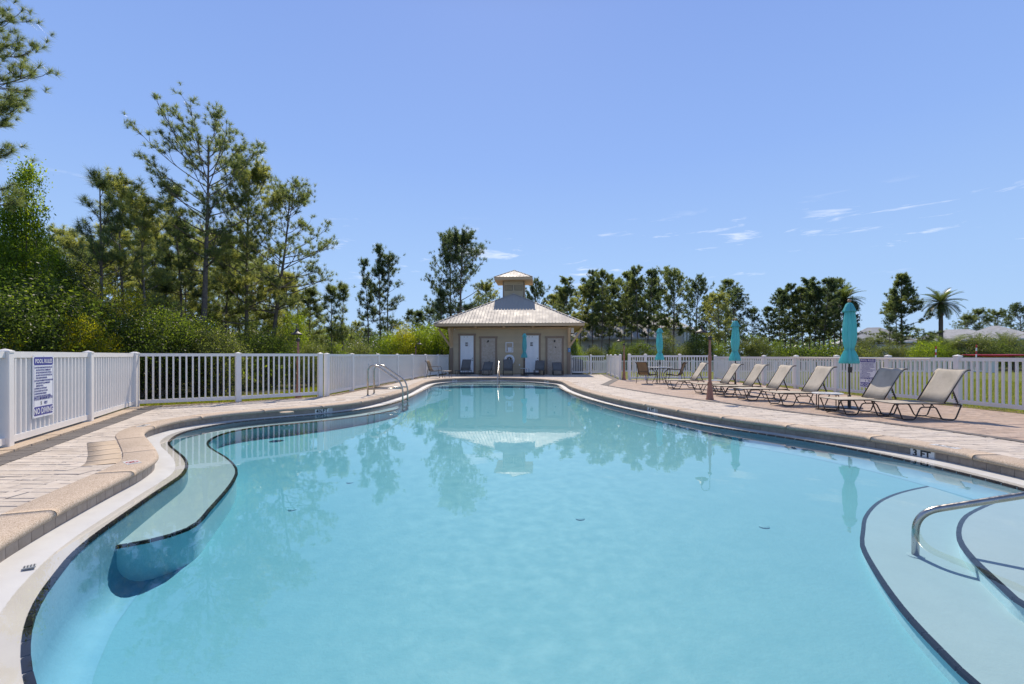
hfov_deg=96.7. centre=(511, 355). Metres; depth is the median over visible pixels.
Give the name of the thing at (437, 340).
shrub
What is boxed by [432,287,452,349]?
pine tree
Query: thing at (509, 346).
notice case
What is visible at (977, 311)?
pine tree
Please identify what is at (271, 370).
undergrowth
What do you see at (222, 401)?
verge grass
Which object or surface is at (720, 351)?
shrub
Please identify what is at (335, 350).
shrub
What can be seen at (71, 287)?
broadleaf tree
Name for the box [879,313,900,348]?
pine tree
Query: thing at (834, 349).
shrub
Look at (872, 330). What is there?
house
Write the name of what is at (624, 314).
pine tree
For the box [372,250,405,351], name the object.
pine tree
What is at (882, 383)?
sun lounger
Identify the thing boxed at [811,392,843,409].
side table
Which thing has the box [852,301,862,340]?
pine tree
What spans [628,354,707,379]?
picket fence
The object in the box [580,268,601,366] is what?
pine tree
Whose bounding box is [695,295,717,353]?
pine tree
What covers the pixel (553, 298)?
pine tree
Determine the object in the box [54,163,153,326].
pine tree
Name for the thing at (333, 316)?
pine tree
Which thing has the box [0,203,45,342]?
broadleaf tree
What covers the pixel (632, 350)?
shrub
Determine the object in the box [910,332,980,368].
shrub
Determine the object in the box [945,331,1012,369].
shrub
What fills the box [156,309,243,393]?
shrub
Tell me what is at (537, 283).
pine tree
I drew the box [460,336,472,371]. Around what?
door
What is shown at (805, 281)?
pine tree
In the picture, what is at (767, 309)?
pine tree
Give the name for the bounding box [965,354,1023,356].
kayak
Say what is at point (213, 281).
pine tree
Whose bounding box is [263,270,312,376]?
pine tree
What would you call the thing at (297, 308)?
pine tree
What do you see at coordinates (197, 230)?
pine tree
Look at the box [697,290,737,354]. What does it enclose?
pine tree
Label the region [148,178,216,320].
pine tree
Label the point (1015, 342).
shrub
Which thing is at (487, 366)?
sun lounger
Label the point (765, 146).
sky
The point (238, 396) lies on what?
picket fence
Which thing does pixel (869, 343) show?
shrub
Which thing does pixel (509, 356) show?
life ring
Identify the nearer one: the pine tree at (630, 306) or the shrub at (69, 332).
the shrub at (69, 332)
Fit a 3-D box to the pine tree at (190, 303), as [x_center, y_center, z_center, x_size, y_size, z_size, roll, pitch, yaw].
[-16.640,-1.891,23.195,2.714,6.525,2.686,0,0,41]
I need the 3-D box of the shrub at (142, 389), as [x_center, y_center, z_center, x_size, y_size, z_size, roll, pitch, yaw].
[-11.918,0.126,14.624,2.336,2.525,2.284,0,0,17]
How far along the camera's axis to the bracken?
17.81 m
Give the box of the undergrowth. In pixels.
[17,321,393,395]
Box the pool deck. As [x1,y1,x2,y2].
[0,374,1023,514]
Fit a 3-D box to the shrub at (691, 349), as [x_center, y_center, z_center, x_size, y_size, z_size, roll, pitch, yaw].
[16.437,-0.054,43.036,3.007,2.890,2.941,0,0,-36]
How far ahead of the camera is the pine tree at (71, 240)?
25.69 m
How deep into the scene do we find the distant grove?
68.35 m
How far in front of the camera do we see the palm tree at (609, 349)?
47.81 m
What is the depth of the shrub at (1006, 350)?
41.28 m
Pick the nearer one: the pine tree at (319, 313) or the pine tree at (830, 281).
the pine tree at (319, 313)
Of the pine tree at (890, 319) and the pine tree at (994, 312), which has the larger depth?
the pine tree at (994, 312)
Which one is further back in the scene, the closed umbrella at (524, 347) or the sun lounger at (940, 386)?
the closed umbrella at (524, 347)
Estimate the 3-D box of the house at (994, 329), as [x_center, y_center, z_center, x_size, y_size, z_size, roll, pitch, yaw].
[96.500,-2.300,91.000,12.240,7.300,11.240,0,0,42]
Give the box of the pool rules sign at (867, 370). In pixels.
[860,359,875,387]
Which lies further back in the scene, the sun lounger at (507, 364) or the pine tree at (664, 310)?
the pine tree at (664, 310)
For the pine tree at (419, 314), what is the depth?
35.94 m
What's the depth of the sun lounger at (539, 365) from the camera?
29.00 m
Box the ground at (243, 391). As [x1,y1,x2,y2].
[14,356,1021,442]
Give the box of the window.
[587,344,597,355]
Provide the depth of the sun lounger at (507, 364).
28.80 m
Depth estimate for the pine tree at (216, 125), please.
20.56 m
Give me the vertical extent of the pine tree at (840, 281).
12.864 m
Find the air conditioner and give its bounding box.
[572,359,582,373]
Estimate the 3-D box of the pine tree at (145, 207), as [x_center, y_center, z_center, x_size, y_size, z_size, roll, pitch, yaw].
[-14.384,-2.621,18.081,2.789,7.986,2.827,0,0,-22]
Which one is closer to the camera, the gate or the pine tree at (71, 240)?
the pine tree at (71, 240)
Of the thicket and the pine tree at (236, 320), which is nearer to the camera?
the pine tree at (236, 320)
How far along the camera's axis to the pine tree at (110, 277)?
20.82 m
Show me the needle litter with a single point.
(289, 398)
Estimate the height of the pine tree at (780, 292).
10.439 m
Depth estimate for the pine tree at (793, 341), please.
65.48 m
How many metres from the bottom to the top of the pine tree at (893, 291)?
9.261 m
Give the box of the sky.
[0,0,1023,355]
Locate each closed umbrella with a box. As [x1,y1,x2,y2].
[520,332,528,375]
[655,326,663,382]
[728,318,742,390]
[839,299,862,408]
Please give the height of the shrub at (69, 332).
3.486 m
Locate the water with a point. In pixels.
(501, 394)
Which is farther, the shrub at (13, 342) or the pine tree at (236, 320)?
the pine tree at (236, 320)
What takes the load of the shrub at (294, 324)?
on the ground at (243, 391)
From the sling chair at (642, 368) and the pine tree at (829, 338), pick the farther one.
the pine tree at (829, 338)
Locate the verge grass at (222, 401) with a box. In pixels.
[140,385,372,405]
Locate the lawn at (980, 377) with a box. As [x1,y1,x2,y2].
[589,371,1023,413]
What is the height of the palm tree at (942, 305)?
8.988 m
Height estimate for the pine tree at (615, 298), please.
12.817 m
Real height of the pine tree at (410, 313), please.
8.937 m
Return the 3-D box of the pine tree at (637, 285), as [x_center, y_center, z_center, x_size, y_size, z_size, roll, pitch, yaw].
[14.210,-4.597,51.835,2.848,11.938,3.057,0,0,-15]
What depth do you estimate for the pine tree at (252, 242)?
35.94 m
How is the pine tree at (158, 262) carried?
on the ground at (243, 391)
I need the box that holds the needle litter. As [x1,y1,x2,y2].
[143,383,392,406]
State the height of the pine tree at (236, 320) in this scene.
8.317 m
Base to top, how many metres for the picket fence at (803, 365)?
1.020 m
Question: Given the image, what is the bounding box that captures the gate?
[571,355,588,373]
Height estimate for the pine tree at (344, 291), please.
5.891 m
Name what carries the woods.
on the ground at (243, 391)
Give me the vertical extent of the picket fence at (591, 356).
1.402 m
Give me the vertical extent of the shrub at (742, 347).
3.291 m
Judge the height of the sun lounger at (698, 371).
0.968 m
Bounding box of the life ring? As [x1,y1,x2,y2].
[504,354,514,363]
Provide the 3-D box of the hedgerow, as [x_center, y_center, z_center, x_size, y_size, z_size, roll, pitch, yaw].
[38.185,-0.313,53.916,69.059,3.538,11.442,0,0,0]
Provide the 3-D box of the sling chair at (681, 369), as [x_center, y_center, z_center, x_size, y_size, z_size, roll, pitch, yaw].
[7.187,0.748,19.908,0.863,0.952,0.597,0,0,32]
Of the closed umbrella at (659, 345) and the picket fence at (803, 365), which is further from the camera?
the picket fence at (803, 365)
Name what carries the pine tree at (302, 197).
on the ground at (243, 391)
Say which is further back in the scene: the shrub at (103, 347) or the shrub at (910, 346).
the shrub at (910, 346)
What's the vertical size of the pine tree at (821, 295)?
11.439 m
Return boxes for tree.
[0,0,65,214]
[0,154,68,350]
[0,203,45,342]
[0,240,54,333]
[32,252,90,347]
[45,223,96,286]
[48,245,70,273]
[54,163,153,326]
[54,231,99,280]
[54,255,121,343]
[71,251,113,322]
[75,165,163,320]
[88,223,136,310]
[88,262,142,316]
[100,187,187,386]
[103,228,160,317]
[110,214,179,318]
[120,80,269,379]
[125,227,191,376]
[135,250,197,334]
[142,218,223,365]
[142,270,182,363]
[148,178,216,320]
[164,237,222,322]
[165,254,210,370]
[184,223,233,313]
[188,269,227,339]
[191,232,242,348]
[192,151,306,379]
[194,264,244,347]
[197,233,251,376]
[215,249,266,346]
[219,173,339,364]
[220,235,271,337]
[239,260,275,334]
[243,263,291,376]
[262,300,288,339]
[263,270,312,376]
[277,279,309,343]
[288,289,315,340]
[291,285,326,364]
[300,301,318,359]
[310,307,332,352]
[315,283,353,356]
[322,280,361,353]
[332,315,343,351]
[346,320,365,347]
[355,257,384,343]
[357,327,376,345]
[363,243,398,349]
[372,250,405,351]
[381,319,403,340]
[397,308,418,335]
[410,309,429,354]
[417,307,437,330]
[420,227,476,320]
[429,224,500,332]
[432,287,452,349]
[473,279,501,303]
[525,277,550,306]
[544,293,561,310]
[549,287,571,313]
[552,275,580,317]
[565,297,580,314]
[571,284,593,351]
[576,277,597,330]
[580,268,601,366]
[588,268,619,355]
[598,272,620,346]
[598,296,614,331]
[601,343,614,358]
[603,276,625,318]
[613,269,639,341]
[618,288,640,326]
[619,276,639,364]
[624,264,648,353]
[637,267,662,347]
[639,276,665,331]
[651,294,672,348]
[653,265,694,367]
[681,272,714,352]
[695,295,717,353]
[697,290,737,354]
[708,278,741,364]
[716,285,751,338]
[740,306,764,353]
[759,306,778,347]
[765,288,792,345]
[769,287,795,347]
[774,283,802,348]
[787,285,813,349]
[788,297,811,344]
[800,276,818,349]
[803,280,830,348]
[804,291,836,344]
[811,276,842,346]
[818,302,838,346]
[822,282,866,317]
[823,276,859,347]
[823,283,843,347]
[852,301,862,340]
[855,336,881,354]
[864,271,944,346]
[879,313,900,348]
[882,287,908,348]
[919,287,966,337]
[948,314,986,330]
[959,307,998,330]
[981,308,1017,328]
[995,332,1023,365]
[1000,302,1023,331]
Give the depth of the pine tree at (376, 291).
35.89 m
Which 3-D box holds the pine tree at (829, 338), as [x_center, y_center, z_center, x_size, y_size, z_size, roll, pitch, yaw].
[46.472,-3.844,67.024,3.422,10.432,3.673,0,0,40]
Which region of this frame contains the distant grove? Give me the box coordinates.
[157,319,448,362]
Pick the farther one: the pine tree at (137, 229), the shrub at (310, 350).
the pine tree at (137, 229)
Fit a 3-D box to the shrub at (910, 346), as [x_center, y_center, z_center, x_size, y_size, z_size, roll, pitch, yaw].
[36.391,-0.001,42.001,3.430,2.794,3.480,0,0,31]
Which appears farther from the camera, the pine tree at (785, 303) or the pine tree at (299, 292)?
the pine tree at (785, 303)
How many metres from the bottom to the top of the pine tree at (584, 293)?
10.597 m
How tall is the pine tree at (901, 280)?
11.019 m
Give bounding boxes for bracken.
[74,342,363,395]
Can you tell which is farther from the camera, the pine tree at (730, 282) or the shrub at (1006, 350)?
the pine tree at (730, 282)
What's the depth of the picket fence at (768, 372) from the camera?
12.54 m
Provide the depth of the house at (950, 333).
83.93 m
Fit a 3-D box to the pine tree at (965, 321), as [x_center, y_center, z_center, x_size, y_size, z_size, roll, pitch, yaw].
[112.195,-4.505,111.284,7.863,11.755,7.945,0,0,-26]
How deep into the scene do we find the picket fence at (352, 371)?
17.74 m
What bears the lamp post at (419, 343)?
on the ground at (243, 391)
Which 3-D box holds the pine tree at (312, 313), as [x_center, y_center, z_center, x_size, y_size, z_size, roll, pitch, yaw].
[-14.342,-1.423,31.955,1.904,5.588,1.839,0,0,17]
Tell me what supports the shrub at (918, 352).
on the ground at (243, 391)
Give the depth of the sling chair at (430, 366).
25.11 m
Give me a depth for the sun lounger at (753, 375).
13.77 m
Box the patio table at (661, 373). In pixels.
[648,367,672,382]
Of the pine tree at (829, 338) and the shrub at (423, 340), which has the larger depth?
the pine tree at (829, 338)
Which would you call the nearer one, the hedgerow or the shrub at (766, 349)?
the shrub at (766, 349)
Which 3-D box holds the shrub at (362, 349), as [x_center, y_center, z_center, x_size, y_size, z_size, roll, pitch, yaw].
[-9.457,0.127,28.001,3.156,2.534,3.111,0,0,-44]
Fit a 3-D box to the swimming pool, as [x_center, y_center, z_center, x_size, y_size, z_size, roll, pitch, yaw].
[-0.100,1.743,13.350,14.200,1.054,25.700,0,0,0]
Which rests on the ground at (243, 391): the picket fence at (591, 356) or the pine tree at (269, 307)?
the pine tree at (269, 307)
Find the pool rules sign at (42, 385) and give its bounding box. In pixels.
[32,355,53,418]
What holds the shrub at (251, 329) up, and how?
on the ground at (243, 391)
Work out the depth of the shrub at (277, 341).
19.22 m
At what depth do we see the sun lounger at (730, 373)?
14.78 m
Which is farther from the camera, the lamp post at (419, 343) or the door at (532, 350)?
the door at (532, 350)
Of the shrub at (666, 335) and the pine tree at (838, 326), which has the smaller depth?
the shrub at (666, 335)
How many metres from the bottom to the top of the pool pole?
0.059 m
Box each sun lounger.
[455,359,471,375]
[479,362,492,374]
[503,359,512,374]
[533,360,544,374]
[552,362,563,374]
[665,362,707,388]
[692,363,743,393]
[712,364,768,396]
[733,365,795,400]
[764,366,836,405]
[819,368,907,414]
[871,369,970,419]
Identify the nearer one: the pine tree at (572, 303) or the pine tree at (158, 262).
the pine tree at (158, 262)
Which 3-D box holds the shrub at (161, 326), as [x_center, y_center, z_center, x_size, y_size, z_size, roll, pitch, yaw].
[-11.587,-0.301,15.178,3.643,3.391,3.725,0,0,8]
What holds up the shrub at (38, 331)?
on the ground at (243, 391)
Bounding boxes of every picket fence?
[0,349,137,446]
[137,352,322,406]
[323,353,448,396]
[583,360,987,372]
[586,361,605,373]
[590,355,604,373]
[606,354,621,379]
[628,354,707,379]
[713,355,1023,409]
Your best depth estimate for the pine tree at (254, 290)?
32.76 m
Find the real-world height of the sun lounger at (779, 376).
0.968 m
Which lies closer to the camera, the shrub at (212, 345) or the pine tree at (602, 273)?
the shrub at (212, 345)
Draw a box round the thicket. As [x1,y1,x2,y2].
[259,335,448,366]
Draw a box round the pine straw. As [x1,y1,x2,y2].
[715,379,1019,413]
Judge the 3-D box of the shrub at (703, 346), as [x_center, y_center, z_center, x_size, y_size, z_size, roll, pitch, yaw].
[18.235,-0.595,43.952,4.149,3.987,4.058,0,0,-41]
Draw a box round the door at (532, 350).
[525,335,538,371]
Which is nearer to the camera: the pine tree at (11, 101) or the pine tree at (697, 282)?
the pine tree at (11, 101)
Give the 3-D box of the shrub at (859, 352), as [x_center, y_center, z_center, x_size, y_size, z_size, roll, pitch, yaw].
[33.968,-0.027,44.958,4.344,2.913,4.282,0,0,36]
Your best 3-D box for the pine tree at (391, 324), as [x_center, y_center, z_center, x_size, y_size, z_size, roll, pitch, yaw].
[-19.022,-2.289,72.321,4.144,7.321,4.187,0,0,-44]
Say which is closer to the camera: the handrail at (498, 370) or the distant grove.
the handrail at (498, 370)
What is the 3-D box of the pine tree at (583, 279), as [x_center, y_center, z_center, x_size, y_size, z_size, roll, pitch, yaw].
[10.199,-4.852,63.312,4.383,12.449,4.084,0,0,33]
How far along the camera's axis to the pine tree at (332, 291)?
25.82 m
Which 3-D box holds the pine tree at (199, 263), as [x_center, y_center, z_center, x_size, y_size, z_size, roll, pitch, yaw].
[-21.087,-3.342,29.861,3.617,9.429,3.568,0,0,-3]
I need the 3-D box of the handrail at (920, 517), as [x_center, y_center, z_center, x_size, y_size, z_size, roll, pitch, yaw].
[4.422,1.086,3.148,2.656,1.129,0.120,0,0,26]
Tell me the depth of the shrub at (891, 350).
41.72 m
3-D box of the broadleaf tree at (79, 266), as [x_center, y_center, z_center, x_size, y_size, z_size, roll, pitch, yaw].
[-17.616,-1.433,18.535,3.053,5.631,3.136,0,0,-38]
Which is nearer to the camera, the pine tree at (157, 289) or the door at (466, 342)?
the pine tree at (157, 289)
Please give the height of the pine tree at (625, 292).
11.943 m
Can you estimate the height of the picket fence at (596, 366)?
1.052 m
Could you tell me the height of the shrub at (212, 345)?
2.633 m
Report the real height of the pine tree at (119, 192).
9.204 m
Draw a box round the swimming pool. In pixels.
[0,377,1023,683]
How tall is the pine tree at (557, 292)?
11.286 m
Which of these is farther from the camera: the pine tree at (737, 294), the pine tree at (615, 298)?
the pine tree at (615, 298)
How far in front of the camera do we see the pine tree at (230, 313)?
23.91 m
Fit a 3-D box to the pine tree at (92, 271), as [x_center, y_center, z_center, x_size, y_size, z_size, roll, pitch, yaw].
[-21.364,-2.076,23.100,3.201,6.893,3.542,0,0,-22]
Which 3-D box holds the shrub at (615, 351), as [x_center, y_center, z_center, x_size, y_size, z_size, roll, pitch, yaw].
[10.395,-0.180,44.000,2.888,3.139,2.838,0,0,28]
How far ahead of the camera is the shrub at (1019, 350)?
44.20 m
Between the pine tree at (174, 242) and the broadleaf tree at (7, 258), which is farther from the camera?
the pine tree at (174, 242)
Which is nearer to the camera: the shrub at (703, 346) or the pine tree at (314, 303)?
the pine tree at (314, 303)
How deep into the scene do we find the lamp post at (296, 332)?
13.70 m
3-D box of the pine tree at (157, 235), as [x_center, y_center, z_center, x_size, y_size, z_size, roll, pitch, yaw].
[-22.455,-3.507,29.027,4.059,9.759,4.017,0,0,-13]
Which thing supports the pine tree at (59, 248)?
on the ground at (243, 391)
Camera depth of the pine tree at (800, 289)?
59.89 m
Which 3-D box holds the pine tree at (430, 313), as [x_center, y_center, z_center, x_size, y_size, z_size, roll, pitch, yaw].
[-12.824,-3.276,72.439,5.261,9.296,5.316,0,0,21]
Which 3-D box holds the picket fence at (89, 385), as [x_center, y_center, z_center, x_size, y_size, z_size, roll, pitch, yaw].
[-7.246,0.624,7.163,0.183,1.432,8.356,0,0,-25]
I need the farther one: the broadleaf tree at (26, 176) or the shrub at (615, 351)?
the shrub at (615, 351)
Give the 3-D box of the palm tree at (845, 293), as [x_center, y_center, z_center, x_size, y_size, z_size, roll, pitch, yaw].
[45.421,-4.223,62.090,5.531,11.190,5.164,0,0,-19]
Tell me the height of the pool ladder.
1.602 m
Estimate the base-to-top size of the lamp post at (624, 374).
2.287 m
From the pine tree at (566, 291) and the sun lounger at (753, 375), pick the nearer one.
the sun lounger at (753, 375)
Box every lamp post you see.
[290,324,302,397]
[414,340,421,378]
[616,335,625,379]
[695,321,713,399]
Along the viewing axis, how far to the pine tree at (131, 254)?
23.83 m
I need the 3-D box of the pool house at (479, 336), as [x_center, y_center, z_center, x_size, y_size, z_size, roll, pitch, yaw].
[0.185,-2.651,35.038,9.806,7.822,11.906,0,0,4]
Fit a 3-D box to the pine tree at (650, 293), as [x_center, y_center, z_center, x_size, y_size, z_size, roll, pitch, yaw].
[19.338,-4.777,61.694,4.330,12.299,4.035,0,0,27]
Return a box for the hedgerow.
[576,341,1012,367]
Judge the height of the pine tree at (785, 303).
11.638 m
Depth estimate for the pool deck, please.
8.77 m
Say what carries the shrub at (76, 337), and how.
on the ground at (243, 391)
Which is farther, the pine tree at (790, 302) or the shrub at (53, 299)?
the pine tree at (790, 302)
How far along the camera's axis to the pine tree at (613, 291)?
56.76 m
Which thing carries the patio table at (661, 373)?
on the pool deck
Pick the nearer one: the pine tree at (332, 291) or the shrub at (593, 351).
the pine tree at (332, 291)
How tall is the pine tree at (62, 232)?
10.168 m
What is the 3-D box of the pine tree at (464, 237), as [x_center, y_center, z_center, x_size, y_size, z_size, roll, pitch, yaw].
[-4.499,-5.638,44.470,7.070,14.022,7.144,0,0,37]
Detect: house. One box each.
[434,270,585,373]
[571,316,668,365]
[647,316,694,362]
[835,327,915,360]
[916,329,1017,353]
[978,326,1023,353]
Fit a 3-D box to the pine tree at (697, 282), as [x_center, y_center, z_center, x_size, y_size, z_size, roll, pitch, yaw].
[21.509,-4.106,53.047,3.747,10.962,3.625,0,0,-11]
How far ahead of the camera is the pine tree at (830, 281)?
58.64 m
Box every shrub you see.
[0,257,156,372]
[0,275,114,352]
[0,293,123,351]
[0,330,26,350]
[47,308,100,352]
[63,276,159,384]
[82,319,128,352]
[100,295,212,397]
[107,320,178,397]
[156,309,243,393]
[174,320,256,394]
[231,315,275,383]
[238,325,307,386]
[269,308,326,380]
[285,338,326,386]
[325,342,351,379]
[344,340,379,353]
[366,328,411,354]
[381,319,431,354]
[404,322,446,354]
[416,318,449,354]
[571,337,587,366]
[581,344,609,367]
[608,340,628,366]
[617,338,657,368]
[649,328,682,365]
[675,343,700,369]
[684,329,717,369]
[711,341,731,365]
[724,339,762,368]
[743,334,777,365]
[770,341,830,367]
[771,339,787,360]
[805,339,873,367]
[829,342,877,369]
[856,334,888,368]
[869,343,908,367]
[888,340,926,367]
[904,337,950,370]
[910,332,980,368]
[922,339,962,368]
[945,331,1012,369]
[965,334,1020,368]
[990,329,1023,369]
[1008,340,1023,368]
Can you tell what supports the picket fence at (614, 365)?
on the pool deck
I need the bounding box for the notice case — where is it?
[506,342,512,351]
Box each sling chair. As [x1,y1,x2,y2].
[425,360,441,377]
[635,362,657,382]
[665,362,687,382]
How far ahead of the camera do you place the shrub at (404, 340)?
32.57 m
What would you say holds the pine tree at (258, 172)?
on the ground at (243, 391)
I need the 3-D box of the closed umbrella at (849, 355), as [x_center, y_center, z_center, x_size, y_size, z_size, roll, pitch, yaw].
[7.930,-0.047,10.700,0.520,2.560,0.520,0,0,-8]
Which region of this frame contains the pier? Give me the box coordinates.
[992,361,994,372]
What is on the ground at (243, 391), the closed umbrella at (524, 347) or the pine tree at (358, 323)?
the pine tree at (358, 323)
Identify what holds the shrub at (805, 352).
on the ground at (243, 391)
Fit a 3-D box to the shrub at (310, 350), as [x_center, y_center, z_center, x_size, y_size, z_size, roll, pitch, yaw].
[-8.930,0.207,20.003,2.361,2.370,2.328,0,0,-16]
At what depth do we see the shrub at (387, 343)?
31.65 m
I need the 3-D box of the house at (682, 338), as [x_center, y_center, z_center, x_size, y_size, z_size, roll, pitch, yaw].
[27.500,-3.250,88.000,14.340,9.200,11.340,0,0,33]
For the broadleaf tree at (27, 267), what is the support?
on the ground at (243, 391)
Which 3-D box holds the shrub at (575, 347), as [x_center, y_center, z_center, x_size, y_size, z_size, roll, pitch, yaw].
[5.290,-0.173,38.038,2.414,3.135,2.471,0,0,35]
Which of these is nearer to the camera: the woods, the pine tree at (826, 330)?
the pine tree at (826, 330)
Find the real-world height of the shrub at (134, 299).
4.302 m
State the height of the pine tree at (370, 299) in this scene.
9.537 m
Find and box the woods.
[121,324,1023,358]
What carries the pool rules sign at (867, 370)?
attached to the picket fence at (768, 372)
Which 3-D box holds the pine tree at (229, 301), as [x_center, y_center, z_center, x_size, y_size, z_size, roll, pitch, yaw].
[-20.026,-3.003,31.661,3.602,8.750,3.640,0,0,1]
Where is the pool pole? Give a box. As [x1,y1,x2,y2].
[790,357,930,359]
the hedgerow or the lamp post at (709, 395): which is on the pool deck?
the lamp post at (709, 395)
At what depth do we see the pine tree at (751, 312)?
61.85 m
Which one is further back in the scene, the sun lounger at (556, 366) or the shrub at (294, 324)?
the sun lounger at (556, 366)
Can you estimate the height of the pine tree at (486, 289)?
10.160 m
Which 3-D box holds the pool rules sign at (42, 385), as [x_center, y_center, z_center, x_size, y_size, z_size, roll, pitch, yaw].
[-7.036,0.455,6.836,0.011,0.915,0.610,0,0,-25]
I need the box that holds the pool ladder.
[366,364,407,410]
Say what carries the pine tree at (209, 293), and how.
on the ground at (243, 391)
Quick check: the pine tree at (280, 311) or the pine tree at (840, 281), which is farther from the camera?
the pine tree at (840, 281)
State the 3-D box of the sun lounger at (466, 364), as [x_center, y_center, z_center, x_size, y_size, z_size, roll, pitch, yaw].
[-3.018,0.741,28.383,0.615,0.980,1.337,0,0,16]
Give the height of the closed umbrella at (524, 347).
2.688 m
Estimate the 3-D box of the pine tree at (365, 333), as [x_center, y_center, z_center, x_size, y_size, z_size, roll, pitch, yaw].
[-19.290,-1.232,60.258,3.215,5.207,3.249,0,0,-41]
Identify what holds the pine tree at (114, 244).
on the ground at (243, 391)
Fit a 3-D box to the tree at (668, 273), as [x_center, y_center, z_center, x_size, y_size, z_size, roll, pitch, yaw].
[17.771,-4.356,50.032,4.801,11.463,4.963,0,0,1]
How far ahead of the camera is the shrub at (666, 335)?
42.90 m
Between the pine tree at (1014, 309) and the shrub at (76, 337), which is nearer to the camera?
the shrub at (76, 337)
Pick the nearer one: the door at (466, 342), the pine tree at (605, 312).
the door at (466, 342)
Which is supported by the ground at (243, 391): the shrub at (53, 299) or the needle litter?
the shrub at (53, 299)
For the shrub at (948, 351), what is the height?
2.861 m
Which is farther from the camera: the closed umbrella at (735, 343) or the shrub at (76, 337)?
the closed umbrella at (735, 343)
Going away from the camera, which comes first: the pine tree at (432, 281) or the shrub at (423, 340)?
the shrub at (423, 340)
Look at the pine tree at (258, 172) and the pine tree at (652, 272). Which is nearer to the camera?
the pine tree at (258, 172)
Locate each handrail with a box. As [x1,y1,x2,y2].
[497,361,499,382]
[906,491,1023,558]

